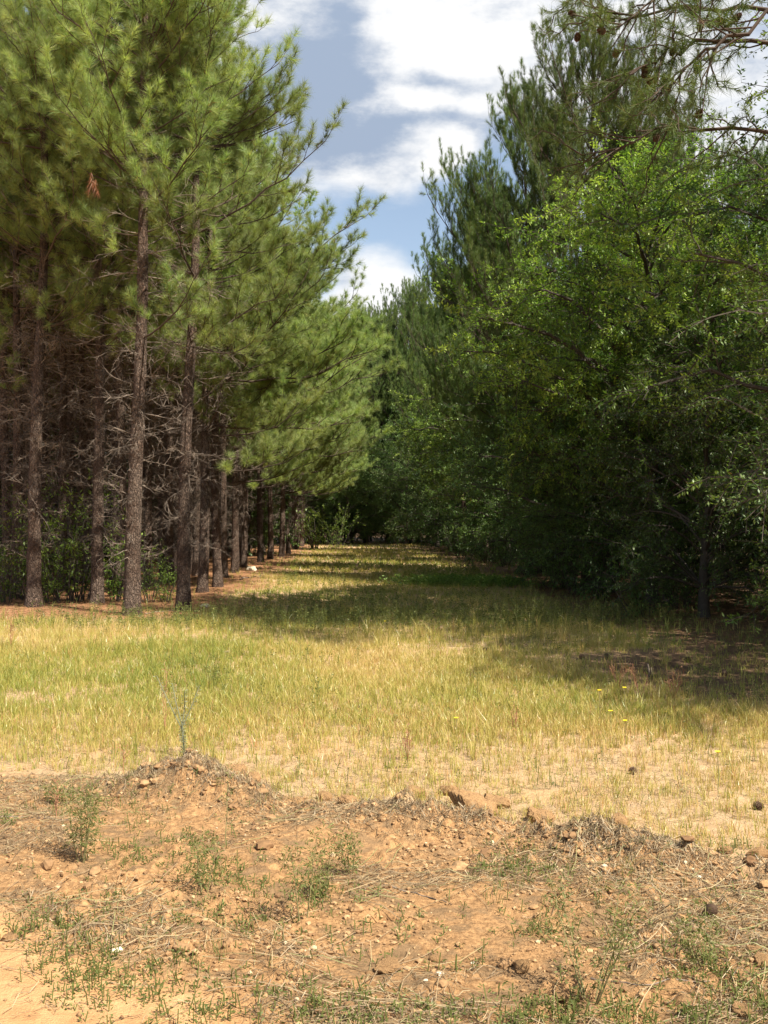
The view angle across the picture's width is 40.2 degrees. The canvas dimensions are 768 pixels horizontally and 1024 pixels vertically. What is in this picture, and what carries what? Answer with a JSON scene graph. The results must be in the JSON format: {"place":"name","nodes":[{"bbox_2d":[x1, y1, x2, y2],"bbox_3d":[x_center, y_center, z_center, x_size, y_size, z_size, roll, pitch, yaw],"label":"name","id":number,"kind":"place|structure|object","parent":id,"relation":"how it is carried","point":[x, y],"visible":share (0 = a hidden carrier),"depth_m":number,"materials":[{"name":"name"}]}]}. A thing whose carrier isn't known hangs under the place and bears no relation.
{"place":"outdoors","nodes":[
{"label":"outdoors","id":0,"kind":"place"},
{"bbox_2d":[0,525,767,1023],"bbox_3d":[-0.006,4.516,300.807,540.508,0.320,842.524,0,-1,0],"label":"ground","id":1,"kind":"structure","parent":0,"point":[476,921],"depth_m":4.86,"materials":[{"name":"soil"}]},
{"bbox_2d":[0,539,26,603],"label":"shrub","id":2,"kind":"object","parent":1,"relation":"on","point":[4,587],"visible":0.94,"depth_m":19.70,"materials":[{"name":"green plant"}]},
{"bbox_2d":[0,321,59,578],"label":"pine tree","id":3,"kind":"object","parent":1,"relation":"on","point":[24,446],"visible":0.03,"depth_m":29.06,"materials":[{"name":"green plant"}]},
{"bbox_2d":[0,480,79,600],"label":"shrub","id":4,"kind":"object","parent":1,"relation":"on","point":[20,577],"visible":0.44,"depth_m":20.51,"materials":[{"name":"green plant"}]},
{"bbox_2d":[0,0,84,594],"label":"pine tree","id":5,"kind":"object","parent":1,"relation":"on","point":[4,437],"visible":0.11,"depth_m":22.80,"materials":[{"name":"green plant"}]},
{"bbox_2d":[15,528,69,603],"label":"shrub","id":6,"kind":"object","parent":1,"relation":"on","point":[47,596],"visible":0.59,"depth_m":19.71,"materials":[{"name":"green plant"}]},
{"bbox_2d":[0,266,105,580],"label":"pine tree","id":7,"kind":"object","parent":1,"relation":"on","point":[44,437],"visible":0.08,"depth_m":25.58,"materials":[{"name":"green plant"}]},
{"bbox_2d":[7,328,107,574],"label":"pine tree","id":8,"kind":"object","parent":1,"relation":"on","point":[48,433],"visible":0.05,"depth_m":31.14,"materials":[{"name":"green plant"}]},
{"bbox_2d":[0,141,124,539],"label":"pine tree","id":9,"kind":"object","parent":1,"relation":"on","point":[46,412],"visible":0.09,"depth_m":24.46,"materials":[{"name":"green plant"}]},
{"bbox_2d":[0,0,127,599],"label":"pine tree","id":10,"kind":"object","parent":1,"relation":"on","point":[17,444],"visible":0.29,"depth_m":20.82,"materials":[{"name":"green plant"}]},
{"bbox_2d":[0,35,127,565],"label":"pine tree","id":11,"kind":"object","parent":1,"relation":"on","point":[34,311],"visible":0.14,"depth_m":22.88,"materials":[{"name":"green plant"}]},
{"bbox_2d":[4,474,123,602],"bbox_3d":[-6.050,0.695,20.166,2.299,2.914,2.278,0,-1,-7],"label":"shrub","id":12,"kind":"object","parent":1,"relation":"on","point":[71,592],"visible":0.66,"depth_m":20.09,"materials":[{"name":"green plant"}]},
{"bbox_2d":[12,278,126,584],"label":"pine tree","id":13,"kind":"object","parent":1,"relation":"on","point":[82,457],"visible":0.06,"depth_m":26.02,"materials":[{"name":"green plant"}]},
{"bbox_2d":[21,472,125,600],"bbox_3d":[-5.948,0.662,20.629,2.399,3.041,2.378,0,-1,-22],"label":"shrub","id":14,"kind":"object","parent":1,"relation":"on","point":[79,553],"visible":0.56,"depth_m":20.46,"materials":[{"name":"green plant"}]},
{"bbox_2d":[24,323,130,580],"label":"pine tree","id":15,"kind":"object","parent":1,"relation":"on","point":[72,435],"visible":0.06,"depth_m":27.24,"materials":[{"name":"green plant"}]},
{"bbox_2d":[6,9,149,591],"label":"pine tree","id":16,"kind":"object","parent":1,"relation":"on","point":[62,425],"visible":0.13,"depth_m":23.80,"materials":[{"name":"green plant"}]},
{"bbox_2d":[27,326,128,576],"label":"pine tree","id":17,"kind":"object","parent":1,"relation":"on","point":[87,472],"visible":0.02,"depth_m":28.93,"materials":[{"name":"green plant"}]},
{"bbox_2d":[48,779,111,862],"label":"weed plant","id":18,"kind":"object","parent":1,"relation":"on","point":[83,820],"visible":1,"depth_m":4.99,"materials":[{"name":"green plant"}]},
{"bbox_2d":[1,393,173,553],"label":"oak tree","id":19,"kind":"object","parent":1,"relation":"on","point":[75,452],"visible":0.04,"depth_m":39.33,"materials":[{"name":"green plant"}]},
{"bbox_2d":[0,0,210,607],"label":"pine tree","id":20,"kind":"object","parent":1,"relation":"on","point":[26,43],"visible":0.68,"depth_m":18.82,"materials":[{"name":"green plant"}]},
{"bbox_2d":[0,0,237,604],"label":"pine tree","id":21,"kind":"object","parent":1,"relation":"on","point":[97,572],"visible":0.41,"depth_m":19.54,"materials":[{"name":"green plant"}]},
{"bbox_2d":[1,0,242,593],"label":"pine tree","id":22,"kind":"object","parent":1,"relation":"on","point":[120,417],"visible":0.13,"depth_m":22.86,"materials":[{"name":"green plant"}]},
{"bbox_2d":[103,531,145,601],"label":"shrub","id":23,"kind":"object","parent":1,"relation":"on","point":[118,591],"visible":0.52,"depth_m":20.42,"materials":[{"name":"green plant"}]},
{"bbox_2d":[31,38,227,588],"bbox_3d":[-6.210,-4.917,24.761,5.195,13.596,4.883,0,-1,-28],"label":"pine tree","id":24,"kind":"object","parent":1,"relation":"on","point":[113,481],"visible":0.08,"depth_m":24.44,"materials":[{"name":"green plant"}]},
{"bbox_2d":[53,8,234,555],"bbox_3d":[-5.612,-5.688,24.667,5.793,15.160,5.445,0,-1,30],"label":"pine tree","id":25,"kind":"object","parent":1,"relation":"on","point":[132,378],"visible":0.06,"depth_m":24.50,"materials":[{"name":"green plant"}]},
{"bbox_2d":[118,537,172,602],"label":"shrub","id":26,"kind":"object","parent":1,"relation":"on","point":[145,589],"visible":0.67,"depth_m":20.15,"materials":[{"name":"green plant"}]},
{"bbox_2d":[0,0,304,615],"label":"pine tree","id":27,"kind":"object","parent":1,"relation":"on","point":[89,94],"visible":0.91,"depth_m":17.27,"materials":[{"name":"green plant"}]},
{"bbox_2d":[146,561,176,602],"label":"shrub","id":28,"kind":"object","parent":1,"relation":"on","point":[167,592],"visible":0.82,"depth_m":20.46,"materials":[{"name":"green plant"}]},
{"bbox_2d":[89,108,241,587],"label":"pine tree","id":29,"kind":"object","parent":1,"relation":"on","point":[148,473],"visible":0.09,"depth_m":25.24,"materials":[{"name":"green plant"}]},
{"bbox_2d":[91,191,242,581],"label":"pine tree","id":30,"kind":"object","parent":1,"relation":"on","point":[161,507],"visible":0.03,"depth_m":27.66,"materials":[{"name":"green plant"}]},
{"bbox_2d":[153,676,200,753],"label":"woolly weed","id":31,"kind":"object","parent":1,"relation":"on","point":[183,730],"visible":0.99,"depth_m":7.19,"materials":[{"name":"green plant"}]},
{"bbox_2d":[105,39,275,582],"bbox_3d":[-5.602,-5.364,27.060,5.051,14.568,5.024,0,-1,20],"label":"pine tree","id":32,"kind":"object","parent":1,"relation":"on","point":[168,537],"visible":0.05,"depth_m":27.06,"materials":[{"name":"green plant"}]},
{"bbox_2d":[125,183,260,576],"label":"pine tree","id":33,"kind":"object","parent":1,"relation":"on","point":[175,505],"visible":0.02,"depth_m":29.68,"materials":[{"name":"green plant"}]},
{"bbox_2d":[128,142,272,550],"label":"pine tree","id":34,"kind":"object","parent":1,"relation":"on","point":[174,404],"visible":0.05,"depth_m":28.88,"materials":[{"name":"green plant"}]},
{"bbox_2d":[177,826,230,893],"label":"weed plant","id":35,"kind":"object","parent":1,"relation":"on","point":[196,856],"visible":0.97,"depth_m":4.47,"materials":[{"name":"green plant"}]},
{"bbox_2d":[62,0,348,611],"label":"pine tree","id":36,"kind":"object","parent":1,"relation":"on","point":[245,131],"visible":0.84,"depth_m":18.11,"materials":[{"name":"green plant"}]},
{"bbox_2d":[154,63,290,575],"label":"pine tree","id":37,"kind":"object","parent":1,"relation":"on","point":[194,572],"visible":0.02,"depth_m":30.62,"materials":[{"name":"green plant"}]},
{"bbox_2d":[176,114,318,577],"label":"pine tree","id":38,"kind":"object","parent":1,"relation":"on","point":[223,507],"visible":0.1,"depth_m":29.10,"materials":[{"name":"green plant"}]},
{"bbox_2d":[112,6,387,592],"bbox_3d":[-2.905,-4.732,22.915,5.799,13.155,6.139,0,-1,8],"label":"pine tree","id":39,"kind":"object","parent":1,"relation":"on","point":[300,277],"visible":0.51,"depth_m":22.42,"materials":[{"name":"green plant"}]},
{"bbox_2d":[210,432,299,556],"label":"oak tree","id":40,"kind":"object","parent":1,"relation":"on","point":[250,524],"visible":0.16,"depth_m":49.48,"materials":[{"name":"green plant"}]},
{"bbox_2d":[147,38,394,586],"bbox_3d":[-2.907,-4.829,25.849,6.157,13.439,6.826,0,-1,-4],"label":"pine tree","id":41,"kind":"object","parent":1,"relation":"on","point":[268,396],"visible":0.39,"depth_m":24.70,"materials":[{"name":"green plant"}]},
{"bbox_2d":[201,252,370,567],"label":"pine tree","id":42,"kind":"object","parent":1,"relation":"on","point":[243,563],"visible":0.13,"depth_m":36.42,"materials":[{"name":"green plant"}]},
{"bbox_2d":[201,139,408,572],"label":"pine tree","id":43,"kind":"object","parent":1,"relation":"on","point":[332,431],"visible":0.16,"depth_m":32.52,"materials":[{"name":"green plant"}]},
{"bbox_2d":[278,820,334,920],"bbox_3d":[-0.307,1.440,4.157,0.238,0.428,0.142,0,-1,-14],"label":"weed plant","id":44,"kind":"object","parent":1,"relation":"on","point":[303,877],"visible":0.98,"depth_m":4.16,"materials":[{"name":"green plant"}]},
{"bbox_2d":[273,484,339,543],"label":"oak tree","id":45,"kind":"object","parent":1,"relation":"on","point":[318,507],"visible":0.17,"depth_m":78.13,"materials":[{"name":"green plant"}]},
{"bbox_2d":[294,500,325,549],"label":"shrub","id":46,"kind":"object","parent":1,"relation":"on","point":[309,537],"visible":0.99,"depth_m":59.66,"materials":[{"name":"green plant"}]},
{"bbox_2d":[240,254,383,561],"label":"pine tree","id":47,"kind":"object","parent":1,"relation":"on","point":[260,519],"visible":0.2,"depth_m":40.44,"materials":[{"name":"green plant"}]},
{"bbox_2d":[251,235,379,558],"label":"pine tree","id":48,"kind":"object","parent":1,"relation":"on","point":[324,462],"visible":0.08,"depth_m":43.98,"materials":[{"name":"green plant"}]},
{"bbox_2d":[262,302,377,556],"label":"pine tree","id":49,"kind":"object","parent":1,"relation":"on","point":[282,509],"visible":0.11,"depth_m":47.21,"materials":[{"name":"green plant"}]},
{"bbox_2d":[304,838,343,897],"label":"weed plant","id":50,"kind":"object","parent":1,"relation":"on","point":[319,876],"visible":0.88,"depth_m":4.45,"materials":[{"name":"green plant"}]},
{"bbox_2d":[274,379,377,553],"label":"pine tree","id":51,"kind":"object","parent":1,"relation":"on","point":[288,546],"visible":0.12,"depth_m":52.49,"materials":[{"name":"green plant"}]},
{"bbox_2d":[291,475,366,543],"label":"oak tree","id":52,"kind":"object","parent":1,"relation":"on","point":[336,513],"visible":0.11,"depth_m":79.55,"materials":[{"name":"green plant"}]},
{"bbox_2d":[298,371,380,546],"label":"pine tree","id":53,"kind":"object","parent":1,"relation":"on","point":[344,485],"visible":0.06,"depth_m":67.86,"materials":[{"name":"green plant"}]},
{"bbox_2d":[316,502,363,547],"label":"shrub","id":54,"kind":"object","parent":1,"relation":"on","point":[337,540],"visible":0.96,"depth_m":64.08,"materials":[{"name":"green plant"}]},
{"bbox_2d":[289,372,394,548],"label":"pine tree","id":55,"kind":"object","parent":1,"relation":"on","point":[370,430],"visible":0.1,"depth_m":61.13,"materials":[{"name":"green plant"}]},
{"bbox_2d":[328,827,363,875],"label":"weed plant","id":56,"kind":"object","parent":1,"relation":"on","point":[350,849],"visible":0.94,"depth_m":4.75,"materials":[{"name":"green plant"}]},
{"bbox_2d":[306,439,402,543],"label":"oak tree","id":57,"kind":"object","parent":1,"relation":"on","point":[347,500],"visible":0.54,"depth_m":77.23,"materials":[{"name":"green plant"}]},
{"bbox_2d":[331,461,392,543],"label":"oak tree","id":58,"kind":"object","parent":1,"relation":"on","point":[363,539],"visible":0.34,"depth_m":78.12,"materials":[{"name":"green plant"}]},
{"bbox_2d":[329,295,409,541],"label":"pine tree","id":59,"kind":"object","parent":1,"relation":"on","point":[380,385],"visible":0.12,"depth_m":82.79,"materials":[{"name":"green plant"}]},
{"bbox_2d":[0,688,767,1023],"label":"dry straw","id":60,"kind":"object","parent":1,"relation":"on","point":[312,816],"visible":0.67,"depth_m":4.64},
{"bbox_2d":[0,744,767,1023],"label":"ground cover","id":61,"kind":"object","parent":1,"relation":"on","point":[685,1009],"visible":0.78,"depth_m":3.74,"materials":[{"name":"green plant"}]},
{"bbox_2d":[0,748,767,1023],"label":"soil crumbs","id":62,"kind":"object","parent":1,"relation":"on","point":[456,866],"visible":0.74,"depth_m":4.53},
{"bbox_2d":[0,558,767,644],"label":"pine straw","id":63,"kind":"object","parent":1,"relation":"on","point":[229,587],"visible":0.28,"depth_m":20.16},
{"bbox_2d":[357,300,411,541],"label":"pine tree","id":64,"kind":"object","parent":1,"relation":"on","point":[379,424],"visible":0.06,"depth_m":84.61,"materials":[{"name":"green plant"}]},
{"bbox_2d":[1,557,767,787],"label":"weeds","id":65,"kind":"object","parent":1,"relation":"on","point":[427,604],"visible":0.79,"depth_m":16.11,"materials":[{"name":"green plant"}]},
{"bbox_2d":[352,446,420,543],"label":"oak tree","id":66,"kind":"object","parent":1,"relation":"on","point":[383,531],"visible":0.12,"depth_m":78.88,"materials":[{"name":"green plant"}]},
{"bbox_2d":[374,957,402,973],"bbox_3d":[0.009,1.622,3.754,0.105,0.039,0.116,0,-1,-15],"label":"dirt clod","id":67,"kind":"object","parent":1,"relation":"on","point":[387,965],"visible":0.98,"depth_m":3.72,"materials":[{"name":"soil"}]},
{"bbox_2d":[347,405,448,544],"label":"oak tree","id":68,"kind":"object","parent":1,"relation":"on","point":[381,509],"visible":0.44,"depth_m":74.71,"materials":[{"name":"green plant"}]},
{"bbox_2d":[359,271,445,542],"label":"pine tree","id":69,"kind":"object","parent":1,"relation":"on","point":[408,291],"visible":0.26,"depth_m":81.21,"materials":[{"name":"green plant"}]},
{"bbox_2d":[369,422,484,547],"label":"oak tree","id":70,"kind":"object","parent":1,"relation":"on","point":[437,544],"visible":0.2,"depth_m":66.56,"materials":[{"name":"green plant"}]},
{"bbox_2d":[370,405,503,549],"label":"oak tree","id":71,"kind":"object","parent":1,"relation":"on","point":[431,524],"visible":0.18,"depth_m":59.98,"materials":[{"name":"green plant"}]},
{"bbox_2d":[394,287,491,493],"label":"pine tree","id":72,"kind":"object","parent":1,"relation":"on","point":[418,374],"visible":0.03,"depth_m":67.56,"materials":[{"name":"green plant"}]},
{"bbox_2d":[393,263,502,550],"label":"pine tree","id":73,"kind":"object","parent":1,"relation":"on","point":[425,407],"visible":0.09,"depth_m":54.77,"materials":[{"name":"green plant"}]},
{"bbox_2d":[382,333,524,522],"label":"oak tree","id":74,"kind":"object","parent":1,"relation":"on","point":[418,431],"visible":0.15,"depth_m":49.93,"materials":[{"name":"green plant"}]},
{"bbox_2d":[440,507,475,557],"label":"shrub","id":75,"kind":"object","parent":1,"relation":"on","point":[456,547],"visible":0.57,"depth_m":47.40,"materials":[{"name":"plant"}]},
{"bbox_2d":[394,179,525,561],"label":"pine tree","id":76,"kind":"object","parent":1,"relation":"on","point":[437,275],"visible":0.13,"depth_m":42.77,"materials":[{"name":"green plant"}]},
{"bbox_2d":[377,572,552,587],"bbox_3d":[2.071,1.698,26.472,4.315,0.387,2.658,0,-1,11],"label":"herb patch","id":77,"kind":"object","parent":1,"relation":"on","point":[436,579],"visible":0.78,"depth_m":26.05,"materials":[{"name":"green plant"}]},
{"bbox_2d":[448,789,497,812],"bbox_3d":[0.487,1.633,5.811,0.289,0.143,0.217,17,10,0],"label":"dirt clod","id":78,"kind":"object","parent":1,"relation":"on","point":[460,797],"visible":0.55,"depth_m":5.78,"materials":[{"name":"soil"}]},
{"bbox_2d":[415,357,559,561],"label":"oak tree","id":79,"kind":"object","parent":1,"relation":"on","point":[477,531],"visible":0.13,"depth_m":41.91,"materials":[{"name":"green plant"}]},
{"bbox_2d":[466,509,523,564],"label":"shrub","id":80,"kind":"object","parent":1,"relation":"on","point":[499,542],"visible":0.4,"depth_m":39.31,"materials":[{"name":"plant"}]},
{"bbox_2d":[419,57,628,572],"bbox_3d":[4.783,-6.043,33.185,7.258,16.115,7.138,0,-1,-24],"label":"pine tree","id":81,"kind":"object","parent":1,"relation":"on","point":[495,211],"visible":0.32,"depth_m":32.45,"materials":[{"name":"green plant"}]},
{"bbox_2d":[428,352,638,576],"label":"oak tree","id":82,"kind":"object","parent":1,"relation":"on","point":[475,549],"visible":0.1,"depth_m":32.72,"materials":[{"name":"green plant"}]},
{"bbox_2d":[507,906,564,942],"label":"weed plant","id":83,"kind":"object","parent":1,"relation":"on","point":[541,929],"visible":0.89,"depth_m":4.09,"materials":[{"name":"green plant"}]},
{"bbox_2d":[527,806,554,824],"bbox_3d":[0.845,1.645,5.640,0.170,0.098,0.148,21,-2,-33],"label":"dirt clod","id":84,"kind":"object","parent":1,"relation":"on","point":[536,813],"visible":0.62,"depth_m":5.61,"materials":[{"name":"soil"}]},
{"bbox_2d":[528,498,625,594],"bbox_3d":[4.352,0.765,23.502,2.236,2.303,1.986,0,-1,13],"label":"shrub","id":85,"kind":"object","parent":1,"relation":"on","point":[571,573],"visible":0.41,"depth_m":23.50,"materials":[{"name":"plant"}]},
{"bbox_2d":[420,276,739,588],"bbox_3d":[5.241,-1.864,26.615,7.383,8.946,8.407,0,-1,38],"label":"oak tree","id":86,"kind":"object","parent":1,"relation":"on","point":[499,471],"visible":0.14,"depth_m":26.12,"materials":[{"name":"green plant"}]},
{"bbox_2d":[411,100,767,603],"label":"oak tree","id":87,"kind":"object","parent":1,"relation":"on","point":[625,268],"visible":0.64,"depth_m":19.75,"materials":[{"name":"green plant"}]},
{"bbox_2d":[547,518,631,600],"bbox_3d":[4.364,1.067,21.401,1.675,2.083,2.115,0,-1,-10],"label":"shrub","id":88,"kind":"object","parent":1,"relation":"on","point":[599,575],"visible":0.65,"depth_m":21.22,"materials":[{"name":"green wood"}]},
{"bbox_2d":[537,862,653,1004],"bbox_3d":[0.702,1.434,3.516,0.345,0.486,0.383,0,-1,0],"label":"weed plant","id":89,"kind":"object","parent":1,"relation":"on","point":[599,962],"visible":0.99,"depth_m":3.55,"materials":[{"name":"green plant"}]},
{"bbox_2d":[453,0,738,586],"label":"pine tree","id":90,"kind":"object","parent":1,"relation":"on","point":[557,156],"visible":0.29,"depth_m":25.67,"materials":[{"name":"green plant"}]},
{"bbox_2d":[449,218,760,595],"bbox_3d":[5.155,-1.962,24.283,7.992,9.487,7.467,0,-1,31],"label":"oak tree","id":91,"kind":"object","parent":1,"relation":"on","point":[533,506],"visible":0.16,"depth_m":23.86,"materials":[{"name":"green plant"}]},
{"bbox_2d":[497,263,767,605],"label":"oak tree","id":92,"kind":"object","parent":1,"relation":"on","point":[655,521],"visible":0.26,"depth_m":20.00,"materials":[{"name":"green plant"}]},
{"bbox_2d":[585,526,697,617],"bbox_3d":[4.305,1.111,17.490,1.437,1.787,1.815,-1,-1,42],"label":"shrub","id":93,"kind":"object","parent":1,"relation":"on","point":[636,600],"visible":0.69,"depth_m":17.38,"materials":[{"name":"plant"}]},
{"bbox_2d":[522,0,767,217],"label":"pine tree","id":94,"kind":"object","parent":1,"relation":"on","point":[677,49],"visible":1,"depth_m":11.08,"materials":[{"name":"green plant"}]},
{"bbox_2d":[540,118,767,580],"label":"pine tree","id":95,"kind":"object","parent":1,"relation":"on","point":[680,153],"visible":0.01,"depth_m":27.63,"materials":[{"name":"green plant"}]},
{"bbox_2d":[570,290,767,623],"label":"oak tree","id":96,"kind":"object","parent":1,"relation":"on","point":[708,527],"visible":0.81,"depth_m":17.30,"materials":[{"name":"green plant"}]},
{"bbox_2d":[592,0,767,633],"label":"oak tree","id":97,"kind":"object","parent":1,"relation":"on","point":[741,269],"visible":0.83,"depth_m":12.78,"materials":[{"name":"green plant"}]},
{"bbox_2d":[596,64,767,606],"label":"oak tree","id":98,"kind":"object","parent":1,"relation":"on","point":[763,216],"visible":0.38,"depth_m":16.88,"materials":[{"name":"green plant"}]},
{"bbox_2d":[640,499,745,608],"bbox_3d":[5.502,0.749,19.519,1.897,2.200,2.136,0,-1,-4],"label":"shrub","id":99,"kind":"object","parent":1,"relation":"on","point":[697,569],"visible":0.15,"depth_m":19.41,"materials":[{"name":"green plant"}]},
{"bbox_2d":[669,901,726,970],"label":"weed plant","id":100,"kind":"object","parent":1,"relation":"on","point":[705,939],"visible":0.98,"depth_m":3.76,"materials":[{"name":"green plant"}]},
{"bbox_2d":[668,259,767,546],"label":"oak tree","id":101,"kind":"object","parent":1,"relation":"on","point":[760,477],"visible":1,"depth_m":9.20,"materials":[{"name":"green plant"}]},
{"bbox_2d":[678,133,767,563],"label":"pine tree","id":102,"kind":"object","parent":1,"relation":"on","point":[759,154],"visible":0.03,"depth_m":40.12,"materials":[{"name":"green plant"}]},
{"bbox_2d":[684,227,767,600],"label":"oak tree","id":103,"kind":"object","parent":1,"relation":"on","point":[745,450],"visible":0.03,"depth_m":22.26,"materials":[{"name":"green plant"}]},
{"bbox_2d":[0,540,767,855],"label":"grass","id":104,"kind":"structure","parent":0,"point":[229,711],"depth_m":9.66,"materials":[{"name":"plant"}]},
{"bbox_2d":[22,0,767,524],"label":"sky","id":105,"kind":"structure","parent":0,"point":[411,74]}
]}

